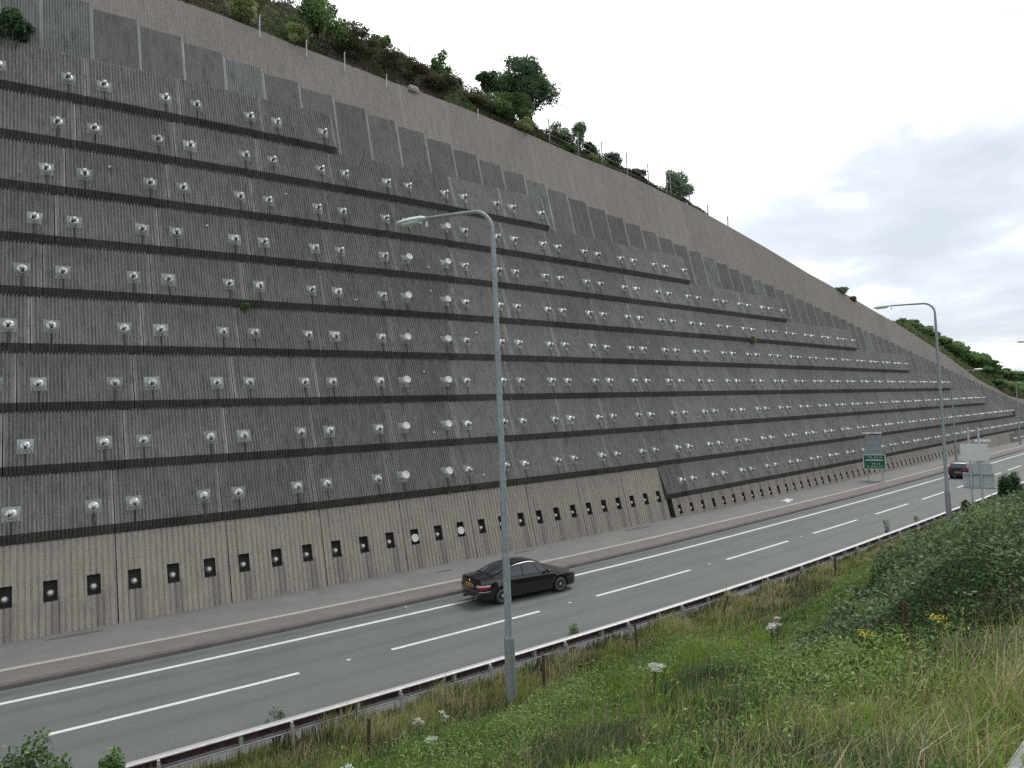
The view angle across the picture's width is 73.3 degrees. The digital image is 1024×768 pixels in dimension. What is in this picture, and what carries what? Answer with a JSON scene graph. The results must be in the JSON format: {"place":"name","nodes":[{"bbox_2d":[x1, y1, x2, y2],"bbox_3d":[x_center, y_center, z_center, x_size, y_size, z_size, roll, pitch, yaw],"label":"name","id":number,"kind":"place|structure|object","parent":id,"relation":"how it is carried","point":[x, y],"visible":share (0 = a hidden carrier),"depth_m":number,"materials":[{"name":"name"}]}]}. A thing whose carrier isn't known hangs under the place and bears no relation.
{"place":"outdoors","nodes":[
{"label":"outdoors","id":0,"kind":"place"},
{"bbox_2d":[2,20,899,671],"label":"bedrock","id":1,"kind":"structure","parent":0,"point":[30,346],"depth_m":28.70,"materials":[{"name":"stone"}]},
{"bbox_2d":[0,450,1023,767],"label":"road","id":2,"kind":"structure","parent":0,"point":[328,674],"depth_m":22.33,"materials":[{"name":"asphalt"}]},
{"bbox_2d":[0,449,1023,690],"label":"kerb","id":3,"kind":"structure","parent":2,"relation":"on","point":[74,672],"depth_m":25.27,"materials":[{"name":"concrete"}]},
{"bbox_2d":[0,453,1023,704],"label":"edge line","id":4,"kind":"object","parent":2,"relation":"on","point":[396,617],"visible":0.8,"depth_m":24.23,"materials":[{"name":"paint"}]},
{"bbox_2d":[461,556,574,603],"bbox_3d":[0.319,7.929,28.431,4.800,1.443,2.180,-1,-3,-33],"label":"saloon car","id":5,"kind":"object","parent":2,"relation":"on","point":[527,575],"visible":0.92,"depth_m":27.60,"materials":[{"name":"black paint"}]},
{"bbox_2d":[48,466,1018,735],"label":"lane markings","id":6,"kind":"object","parent":2,"relation":"on","point":[402,646],"visible":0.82,"depth_m":22.13,"materials":[{"name":"paint"}]},
{"bbox_2d":[948,461,974,477],"bbox_3d":[42.830,8.056,65.275,3.977,1.528,2.060,0,-4,-43],"label":"hatchback car","id":7,"kind":"object","parent":2,"relation":"on","point":[957,468],"visible":0.59,"depth_m":64.07,"materials":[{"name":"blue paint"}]},
{"bbox_2d":[0,440,1023,668],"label":"pavement","id":8,"kind":"structure","parent":0,"point":[29,651],"depth_m":29.51,"materials":[{"name":"concrete"}]},
{"bbox_2d":[45,630,100,640],"bbox_3d":[-15.569,8.915,24.416,1.865,0.001,0.364,-1,-3,-34],"label":"pavement stain","id":9,"kind":"object","parent":8,"relation":"on","point":[72,635],"visible":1,"depth_m":24.41,"materials":[{"name":"concrete"}]},
{"bbox_2d":[0,467,670,643],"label":"concrete plinth","id":10,"kind":"structure","parent":8,"relation":"on","point":[53,587],"depth_m":29.84,"materials":[{"name":"grey concrete"}]},
{"bbox_2d":[0,445,1023,671],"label":"pavement edging","id":11,"kind":"object","parent":8,"relation":"on","point":[84,654],"visible":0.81,"depth_m":27.24,"materials":[{"name":"concrete"}]},
{"bbox_2d":[82,0,1023,402],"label":"concrete wall","id":12,"kind":"structure","parent":8,"relation":"on","point":[608,190],"depth_m":47.05,"materials":[{"name":"concrete"}]},
{"bbox_2d":[407,84,419,93],"bbox_3d":[-6.085,-18.176,42.605,0.637,0.573,1.190,-4,-3,33],"label":"boulder","id":13,"kind":"object","parent":12,"relation":"on","point":[413,89],"visible":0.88,"depth_m":42.25,"materials":[{"name":"stone"}]},
{"bbox_2d":[0,0,1023,414],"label":"stepped wall","id":14,"kind":"structure","parent":12,"relation":"attached to","point":[80,28],"depth_m":39.21,"materials":[{"name":"concrete"}]},
{"bbox_2d":[548,119,727,225],"bbox_3d":[11.444,-16.648,57.125,22.930,5.163,0.116,0,-3,-41],"label":"wire fence","id":15,"kind":"object","parent":12,"relation":"on","point":[626,165],"visible":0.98,"depth_m":55.34,"materials":[{"name":"metal"}]},
{"bbox_2d":[626,526,648,530],"bbox_3d":[7.721,8.908,42.458,2.792,0.001,0.590,0,-4,-45],"label":"pavement stain","id":16,"kind":"object","parent":8,"relation":"on","point":[636,528],"visible":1,"depth_m":42.43,"materials":[{"name":"concrete"}]},
{"bbox_2d":[667,431,1013,517],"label":"concrete plinth","id":17,"kind":"structure","parent":8,"relation":"on","point":[702,502],"depth_m":58.71,"materials":[{"name":"grey concrete"}]},
{"bbox_2d":[658,414,1023,499],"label":"wall tier","id":18,"kind":"object","parent":17,"relation":"on","point":[687,478],"depth_m":58.87,"materials":[{"name":"concrete"}]},
{"bbox_2d":[0,403,1013,545],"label":"wall tier","id":19,"kind":"object","parent":18,"relation":"on","point":[42,507],"depth_m":32.62,"materials":[{"name":"concrete"}]},
{"bbox_2d":[0,390,984,476],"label":"wall tier","id":20,"kind":"object","parent":19,"relation":"on","point":[43,442],"depth_m":33.24,"materials":[{"name":"concrete"}]},
{"bbox_2d":[0,350,950,412],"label":"wall tier","id":21,"kind":"object","parent":20,"relation":"on","point":[40,381],"depth_m":33.78,"materials":[{"name":"concrete"}]},
{"bbox_2d":[0,293,909,372],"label":"wall tier","id":22,"kind":"object","parent":21,"relation":"on","point":[71,325],"depth_m":34.27,"materials":[{"name":"concrete"}]},
{"bbox_2d":[239,300,250,313],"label":"ledge plant","id":23,"kind":"object","parent":22,"relation":"on","point":[244,305],"visible":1,"depth_m":31.60,"materials":[{"name":"green plant"}]},
{"bbox_2d":[0,239,856,350],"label":"wall tier","id":24,"kind":"object","parent":22,"relation":"on","point":[84,272],"depth_m":34.56,"materials":[{"name":"concrete"}]},
{"bbox_2d":[0,187,786,322],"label":"wall tier","id":25,"kind":"object","parent":24,"relation":"on","point":[27,216],"depth_m":34.70,"materials":[{"name":"concrete"}]},
{"bbox_2d":[0,136,690,284],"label":"wall tier","id":26,"kind":"object","parent":25,"relation":"on","point":[36,167],"depth_m":34.43,"materials":[{"name":"concrete"}]},
{"bbox_2d":[0,88,549,230],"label":"wall tier","id":27,"kind":"object","parent":26,"relation":"on","point":[34,118],"depth_m":33.85,"materials":[{"name":"concrete"}]},
{"bbox_2d":[0,39,336,154],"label":"wall tier","id":28,"kind":"object","parent":27,"relation":"on","point":[34,70],"depth_m":32.17,"materials":[{"name":"concrete"}]},
{"bbox_2d":[0,6,36,49],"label":"ledge plant","id":29,"kind":"object","parent":28,"relation":"on","point":[18,27],"visible":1,"depth_m":29.12,"materials":[{"name":"green plant"}]},
{"bbox_2d":[863,431,885,479],"bbox_3d":[33.661,6.802,64.020,1.860,4.750,0.621,-4,-3,34],"label":"direction sign","id":30,"kind":"object","parent":8,"relation":"on","point":[873,444],"visible":0.97,"depth_m":64.17,"materials":[{"name":"metal"}]},
{"bbox_2d":[950,368,981,460],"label":"street lamp","id":31,"kind":"object","parent":8,"relation":"on","point":[955,450],"visible":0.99,"depth_m":82.13,"materials":[{"name":"metal"}]},
{"bbox_2d":[1009,429,1023,442],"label":"wall tier","id":32,"kind":"object","parent":8,"relation":"on","point":[1014,437],"depth_m":114.30,"materials":[{"name":"concrete"}]},
{"bbox_2d":[1016,381,1023,444],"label":"street lamp","id":33,"kind":"object","parent":8,"relation":"on","point":[1019,433],"visible":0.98,"depth_m":106.00,"materials":[{"name":"metal"}]},
{"bbox_2d":[0,446,1023,683],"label":"paving strip","id":34,"kind":"object","parent":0,"point":[77,662],"visible":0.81,"depth_m":26.38,"materials":[{"name":"concrete"}]},
{"bbox_2d":[144,488,1023,767],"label":"verge","id":35,"kind":"structure","parent":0,"point":[937,606],"depth_m":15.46,"materials":[{"name":"plant"}]},
{"bbox_2d":[0,723,74,767],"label":"flowering bush","id":36,"kind":"object","parent":35,"relation":"on","point":[29,763],"visible":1,"depth_m":7.78,"materials":[{"name":"green plant"}]},
{"bbox_2d":[98,744,128,767],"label":"flowering bush","id":37,"kind":"object","parent":35,"relation":"on","point":[112,759],"visible":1,"depth_m":7.95,"materials":[{"name":"green plant"}]},
{"bbox_2d":[265,706,285,742],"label":"roadside weed","id":38,"kind":"object","parent":35,"relation":"on","point":[279,713],"visible":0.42,"depth_m":16.00,"materials":[{"name":"green plant"}]},
{"bbox_2d":[367,718,370,754],"bbox_3d":[-3.113,7.853,14.940,0.117,1.152,0.060,0,-3,-36],"label":"wooden stake","id":39,"kind":"object","parent":35,"relation":"on","point":[368,732],"visible":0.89,"depth_m":14.94,"materials":[{"name":"wood"}]},
{"bbox_2d":[412,718,423,751],"bbox_3d":[-1.671,6.402,12.390,0.233,0.793,0.139,-3,-3,18],"label":"cow parsley","id":40,"kind":"object","parent":35,"relation":"on","point":[417,722],"visible":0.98,"depth_m":12.39,"materials":[{"name":"white plant"}]},
{"bbox_2d":[439,710,448,741],"bbox_3d":[-1.245,6.364,12.593,0.166,0.764,0.172,-4,-3,31],"label":"cow parsley","id":41,"kind":"object","parent":35,"relation":"on","point":[443,715],"visible":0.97,"depth_m":12.58,"materials":[{"name":"white plant"}]},
{"bbox_2d":[395,210,516,704],"bbox_3d":[-1.574,1.923,18.459,3.320,13.349,0.370,-4,-3,30],"label":"street lamp","id":42,"kind":"object","parent":35,"relation":"on","point":[510,666],"visible":0.97,"depth_m":17.61,"materials":[{"name":"metal"}]},
{"bbox_2d":[542,655,545,691],"bbox_3d":[0.838,7.793,18.150,0.060,1.281,0.098,-1,-3,-34],"label":"wooden stake","id":43,"kind":"object","parent":35,"relation":"on","point":[543,669],"visible":0.64,"depth_m":18.14,"materials":[{"name":"wood"}]},
{"bbox_2d":[566,623,578,650],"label":"roadside weed","id":44,"kind":"object","parent":35,"relation":"on","point":[574,630],"visible":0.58,"depth_m":21.36,"materials":[{"name":"green plant"}]},
{"bbox_2d":[121,481,1023,767],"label":"crash barrier","id":45,"kind":"object","parent":35,"relation":"on","point":[213,747],"visible":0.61,"depth_m":18.31,"materials":[{"name":"metal"}]},
{"bbox_2d":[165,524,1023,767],"bbox_3d":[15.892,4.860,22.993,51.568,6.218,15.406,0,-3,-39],"label":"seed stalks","id":46,"kind":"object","parent":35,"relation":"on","point":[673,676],"visible":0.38,"depth_m":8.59,"materials":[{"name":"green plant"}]},
{"bbox_2d":[634,624,638,655],"bbox_3d":[3.742,7.845,20.666,0.110,1.251,0.060,-4,-3,33],"label":"wooden stake","id":47,"kind":"object","parent":35,"relation":"on","point":[635,635],"visible":0.64,"depth_m":20.66,"materials":[{"name":"wood"}]},
{"bbox_2d":[648,662,666,699],"bbox_3d":[2.392,4.929,11.300,0.320,0.662,0.317,-1,-3,-34],"label":"cow parsley","id":48,"kind":"object","parent":35,"relation":"on","point":[654,667],"visible":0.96,"depth_m":11.32,"materials":[{"name":"white plant"}]},
{"bbox_2d":[293,559,1023,767],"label":"verge weeds","id":49,"kind":"object","parent":35,"relation":"on","point":[565,694],"visible":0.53,"depth_m":9.36,"materials":[{"name":"green plant"}]},
{"bbox_2d":[395,622,997,748],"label":"yellow flowers","id":50,"kind":"object","parent":35,"relation":"on","point":[712,677],"visible":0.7,"depth_m":11.23,"materials":[{"name":"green plant"}]},
{"bbox_2d":[723,595,728,614],"bbox_3d":[7.285,7.872,23.701,0.412,1.164,0.060,-3,-3,10],"label":"wooden stake","id":51,"kind":"object","parent":35,"relation":"on","point":[726,601],"visible":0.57,"depth_m":23.67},
{"bbox_2d":[767,623,775,660],"bbox_3d":[4.399,4.457,11.586,0.173,0.816,0.227,-4,-3,33],"label":"cow parsley","id":52,"kind":"object","parent":35,"relation":"on","point":[771,626],"visible":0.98,"depth_m":11.59,"materials":[{"name":"white plant"}]},
{"bbox_2d":[768,616,782,644],"bbox_3d":[5.147,4.956,13.398,0.266,0.852,0.220,-1,-3,-34],"label":"cow parsley","id":53,"kind":"object","parent":35,"relation":"on","point":[777,623],"visible":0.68,"depth_m":13.40,"materials":[{"name":"white plant"}]},
{"bbox_2d":[834,556,836,576],"bbox_3d":[13.495,7.825,28.701,0.085,1.251,0.060,-2,-3,-13],"label":"wooden stake","id":54,"kind":"object","parent":35,"relation":"on","point":[835,568],"visible":0.5,"depth_m":28.70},
{"bbox_2d":[844,627,894,680],"bbox_3d":[4.509,3.493,8.727,0.606,0.781,0.588,-3,-3,8],"label":"ragwort","id":55,"kind":"object","parent":35,"relation":"on","point":[869,640],"visible":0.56,"depth_m":8.72,"materials":[{"name":"green plant"}]},
{"bbox_2d":[882,518,889,541],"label":"roadside weed","id":56,"kind":"object","parent":35,"relation":"on","point":[887,526],"visible":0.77,"depth_m":36.23,"materials":[{"name":"green plant"}]},
{"bbox_2d":[759,488,1023,665],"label":"bramble thicket","id":57,"kind":"object","parent":35,"relation":"on","point":[971,553],"visible":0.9,"depth_m":11.64,"materials":[{"name":"green plant"}]},
{"bbox_2d":[901,601,915,652],"bbox_3d":[5.088,3.291,8.866,0.204,0.997,0.163,-3,-3,13],"label":"dock plant","id":58,"kind":"object","parent":35,"relation":"on","point":[905,610],"visible":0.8,"depth_m":8.86,"materials":[{"name":"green plant"}]},
{"bbox_2d":[874,303,951,522],"bbox_3d":[22.822,1.672,39.284,0.330,12.799,3.310,0,-3,-42],"label":"street lamp","id":59,"kind":"object","parent":35,"relation":"on","point":[948,501],"visible":0.98,"depth_m":38.10,"materials":[{"name":"metal"}]},
{"bbox_2d":[912,613,964,659],"bbox_3d":[5.424,3.360,8.804,0.645,0.818,0.649,-2,-3,-5],"label":"ragwort","id":60,"kind":"object","parent":35,"relation":"on","point":[930,632],"visible":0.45,"depth_m":8.79,"materials":[{"name":"green plant"}]},
{"bbox_2d":[960,499,969,512],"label":"green shrub","id":61,"kind":"object","parent":35,"relation":"on","point":[965,502],"visible":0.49,"depth_m":41.94,"materials":[{"name":"green plant"}]},
{"bbox_2d":[960,427,994,510],"bbox_3d":[28.570,5.589,42.101,1.620,5.900,0.813,-5,-3,42],"label":"road sign","id":62,"kind":"object","parent":35,"relation":"on","point":[982,477],"visible":0.88,"depth_m":41.90,"materials":[{"name":"metal"}]},
{"bbox_2d":[997,471,1023,500],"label":"green shrub","id":63,"kind":"object","parent":35,"relation":"on","point":[1011,483],"visible":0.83,"depth_m":45.43,"materials":[{"name":"green plant"}]},
{"bbox_2d":[1006,740,1023,767],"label":"coping stone","id":64,"kind":"object","parent":35,"relation":"on","point":[1016,762],"visible":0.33,"depth_m":4.14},
{"bbox_2d":[180,0,1022,396],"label":"hill","id":65,"kind":"structure","parent":0,"point":[290,10],"depth_m":42.39,"materials":[{"name":"plant"}]},
{"bbox_2d":[226,0,258,25],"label":"green shrub","id":66,"kind":"object","parent":65,"relation":"on","point":[247,11],"visible":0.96,"depth_m":36.45,"materials":[{"name":"green plant"}]},
{"bbox_2d":[283,21,309,47],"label":"green shrub","id":67,"kind":"object","parent":65,"relation":"on","point":[292,28],"visible":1,"depth_m":38.05,"materials":[{"name":"green plant"}]},
{"bbox_2d":[295,0,349,46],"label":"green shrub","id":68,"kind":"object","parent":65,"relation":"on","point":[317,15],"visible":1,"depth_m":40.06,"materials":[{"name":"green plant"}]},
{"bbox_2d":[326,19,391,62],"bbox_3d":[-9.393,-20.723,42.213,4.274,2.408,2.173,0,-4,-43],"label":"heather bush","id":69,"kind":"object","parent":65,"relation":"on","point":[352,44],"visible":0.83,"depth_m":41.79,"materials":[{"name":"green plant"}]},
{"bbox_2d":[369,32,392,63],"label":"green shrub","id":70,"kind":"object","parent":65,"relation":"on","point":[385,40],"visible":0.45,"depth_m":44.96,"materials":[{"name":"green plant"}]},
{"bbox_2d":[379,46,435,81],"bbox_3d":[-6.880,-20.121,43.885,4.004,1.815,2.235,-1,-3,-34],"label":"heather bush","id":71,"kind":"object","parent":65,"relation":"on","point":[412,64],"visible":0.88,"depth_m":43.38,"materials":[{"name":"brown plant"}]},
{"bbox_2d":[421,71,458,96],"bbox_3d":[-4.783,-19.652,45.191,2.684,1.789,1.995,-1,-3,-34],"label":"heather bush","id":72,"kind":"object","parent":65,"relation":"on","point":[448,79],"visible":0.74,"depth_m":44.92,"materials":[{"name":"brown plant"}]},
{"bbox_2d":[429,48,451,82],"bbox_3d":[-4.799,-21.371,47.029,1.613,2.888,1.338,-1,-3,-34],"label":"sapling","id":73,"kind":"object","parent":65,"relation":"on","point":[439,64],"visible":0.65,"depth_m":46.80,"materials":[{"name":"green plant"}]},
{"bbox_2d":[178,0,707,213],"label":"heath cover","id":74,"kind":"object","parent":65,"relation":"on","point":[286,19],"visible":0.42,"depth_m":43.08,"materials":[{"name":"green plant"}]},
{"bbox_2d":[454,75,463,94],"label":"green shrub","id":75,"kind":"object","parent":65,"relation":"on","point":[460,81],"visible":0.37,"depth_m":47.31,"materials":[{"name":"green plant"}]},
{"bbox_2d":[459,92,497,109],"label":"heather bush","id":76,"kind":"object","parent":65,"relation":"on","point":[480,100],"visible":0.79,"depth_m":46.49,"materials":[{"name":"brown plant"}]},
{"bbox_2d":[474,70,499,94],"bbox_3d":[-1.787,-21.376,49.968,1.898,2.853,1.328,0,-3,-41],"label":"broadleaf tree","id":77,"kind":"object","parent":65,"relation":"on","point":[483,76],"visible":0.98,"depth_m":49.81,"materials":[{"name":"green plant"}]},
{"bbox_2d":[486,88,536,123],"bbox_3d":[-0.190,-19.616,48.889,4.511,2.691,2.312,-1,-3,-34],"label":"green shrub","id":78,"kind":"object","parent":65,"relation":"on","point":[507,107],"visible":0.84,"depth_m":48.61,"materials":[{"name":"green plant"}]},
{"bbox_2d":[486,52,562,119],"bbox_3d":[0.803,-21.850,51.787,6.728,5.869,4.492,-1,-3,-34],"label":"broadleaf tree","id":79,"kind":"object","parent":65,"relation":"on","point":[527,76],"visible":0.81,"depth_m":50.70,"materials":[{"name":"green plant"}]},
{"bbox_2d":[515,116,533,136],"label":"shrub","id":80,"kind":"object","parent":65,"relation":"on","point":[521,124],"visible":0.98,"depth_m":47.79,"materials":[{"name":"green plant"}]},
{"bbox_2d":[550,120,572,145],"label":"green shrub","id":81,"kind":"object","parent":65,"relation":"on","point":[564,138],"visible":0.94,"depth_m":51.82,"materials":[{"name":"green plant"}]},
{"bbox_2d":[564,142,576,153],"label":"shrub","id":82,"kind":"object","parent":65,"relation":"on","point":[572,148],"visible":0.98,"depth_m":50.93,"materials":[{"name":"green plant"}]},
{"bbox_2d":[570,118,586,150],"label":"green shrub","id":83,"kind":"object","parent":65,"relation":"on","point":[579,127],"visible":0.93,"depth_m":53.17,"materials":[{"name":"green plant"}]},
{"bbox_2d":[583,141,597,155],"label":"green shrub","id":84,"kind":"object","parent":65,"relation":"on","point":[592,150],"visible":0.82,"depth_m":53.35,"materials":[{"name":"green plant"}]},
{"bbox_2d":[588,154,597,161],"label":"grass tuft","id":85,"kind":"object","parent":65,"relation":"on","point":[593,157],"visible":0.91,"depth_m":52.46,"materials":[{"name":"green plant"}]},
{"bbox_2d":[603,151,623,165],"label":"green shrub","id":86,"kind":"object","parent":65,"relation":"on","point":[615,159],"visible":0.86,"depth_m":55.18,"materials":[{"name":"green plant"}]},
{"bbox_2d":[628,167,646,177],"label":"green shrub","id":87,"kind":"object","parent":65,"relation":"on","point":[643,172],"visible":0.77,"depth_m":56.78,"materials":[{"name":"green plant"}]},
{"bbox_2d":[664,169,695,197],"bbox_3d":[14.708,-17.541,61.136,3.715,3.352,2.006,-1,-3,-34],"label":"green shrub","id":88,"kind":"object","parent":65,"relation":"on","point":[676,176],"visible":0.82,"depth_m":60.80,"materials":[{"name":"green plant"}]},
{"bbox_2d":[834,286,849,293],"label":"green shrub","id":89,"kind":"object","parent":65,"relation":"on","point":[843,290],"visible":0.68,"depth_m":78.84,"materials":[{"name":"green plant"}]},
{"bbox_2d":[895,317,921,330],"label":"broadleaf tree","id":90,"kind":"object","parent":65,"relation":"on","point":[915,322],"visible":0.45,"depth_m":99.86,"materials":[{"name":"green plant"}]},
{"bbox_2d":[919,323,934,335],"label":"broadleaf tree","id":91,"kind":"object","parent":65,"relation":"on","point":[926,330],"visible":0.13,"depth_m":102.55,"materials":[{"name":"green plant"}]},
{"bbox_2d":[927,331,949,342],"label":"broadleaf tree","id":92,"kind":"object","parent":65,"relation":"on","point":[942,339],"visible":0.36,"depth_m":107.06,"materials":[{"name":"green plant"}]},
{"bbox_2d":[940,337,961,352],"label":"broadleaf tree","id":93,"kind":"object","parent":65,"relation":"on","point":[951,345],"visible":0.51,"depth_m":110.48,"materials":[{"name":"green plant"}]},
{"bbox_2d":[891,320,1023,398],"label":"scrub cover","id":94,"kind":"object","parent":65,"relation":"on","point":[985,378],"visible":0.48,"depth_m":112.06,"materials":[{"name":"green plant"}]},
{"bbox_2d":[952,341,967,355],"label":"broadleaf tree","id":95,"kind":"object","parent":65,"relation":"on","point":[961,344],"visible":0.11,"depth_m":115.76,"materials":[{"name":"green plant"}]},
{"bbox_2d":[957,345,978,362],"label":"broadleaf tree","id":96,"kind":"object","parent":65,"relation":"on","point":[969,356],"visible":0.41,"depth_m":120.08,"materials":[{"name":"green plant"}]},
{"bbox_2d":[964,351,991,367],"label":"broadleaf tree","id":97,"kind":"object","parent":65,"relation":"on","point":[984,359],"visible":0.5,"depth_m":124.57,"materials":[{"name":"green plant"}]},
{"bbox_2d":[978,359,1001,373],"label":"broadleaf tree","id":98,"kind":"object","parent":65,"relation":"on","point":[993,366],"visible":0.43,"depth_m":129.96,"materials":[{"name":"green plant"}]},
{"bbox_2d":[991,379,1009,388],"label":"green shrub","id":99,"kind":"object","parent":65,"relation":"on","point":[999,383],"visible":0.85,"depth_m":118.79,"materials":[{"name":"green plant"}]},
{"bbox_2d":[990,364,1011,374],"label":"broadleaf tree","id":100,"kind":"object","parent":65,"relation":"on","point":[1001,371],"visible":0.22,"depth_m":134.88,"materials":[{"name":"green plant"}]},
{"bbox_2d":[998,370,1022,380],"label":"broadleaf tree","id":101,"kind":"object","parent":65,"relation":"on","point":[1014,375],"visible":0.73,"depth_m":140.34,"materials":[{"name":"green plant"}]},
{"bbox_2d":[1003,380,1020,391],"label":"green shrub","id":102,"kind":"object","parent":65,"relation":"on","point":[1012,386],"visible":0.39,"depth_m":124.90,"materials":[{"name":"green plant"}]},
{"bbox_2d":[1016,371,1023,382],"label":"broadleaf tree","id":103,"kind":"object","parent":65,"relation":"on","point":[1021,377],"visible":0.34,"depth_m":145.07,"materials":[{"name":"green plant"}]},
{"bbox_2d":[1017,382,1023,391],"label":"green shrub","id":104,"kind":"object","parent":65,"relation":"on","point":[1022,387],"visible":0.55,"depth_m":131.02,"materials":[{"name":"green plant"}]},
{"bbox_2d":[271,0,1023,370],"label":"sky","id":105,"kind":"structure","parent":0,"point":[875,148],"materials":[{"name":"white"}]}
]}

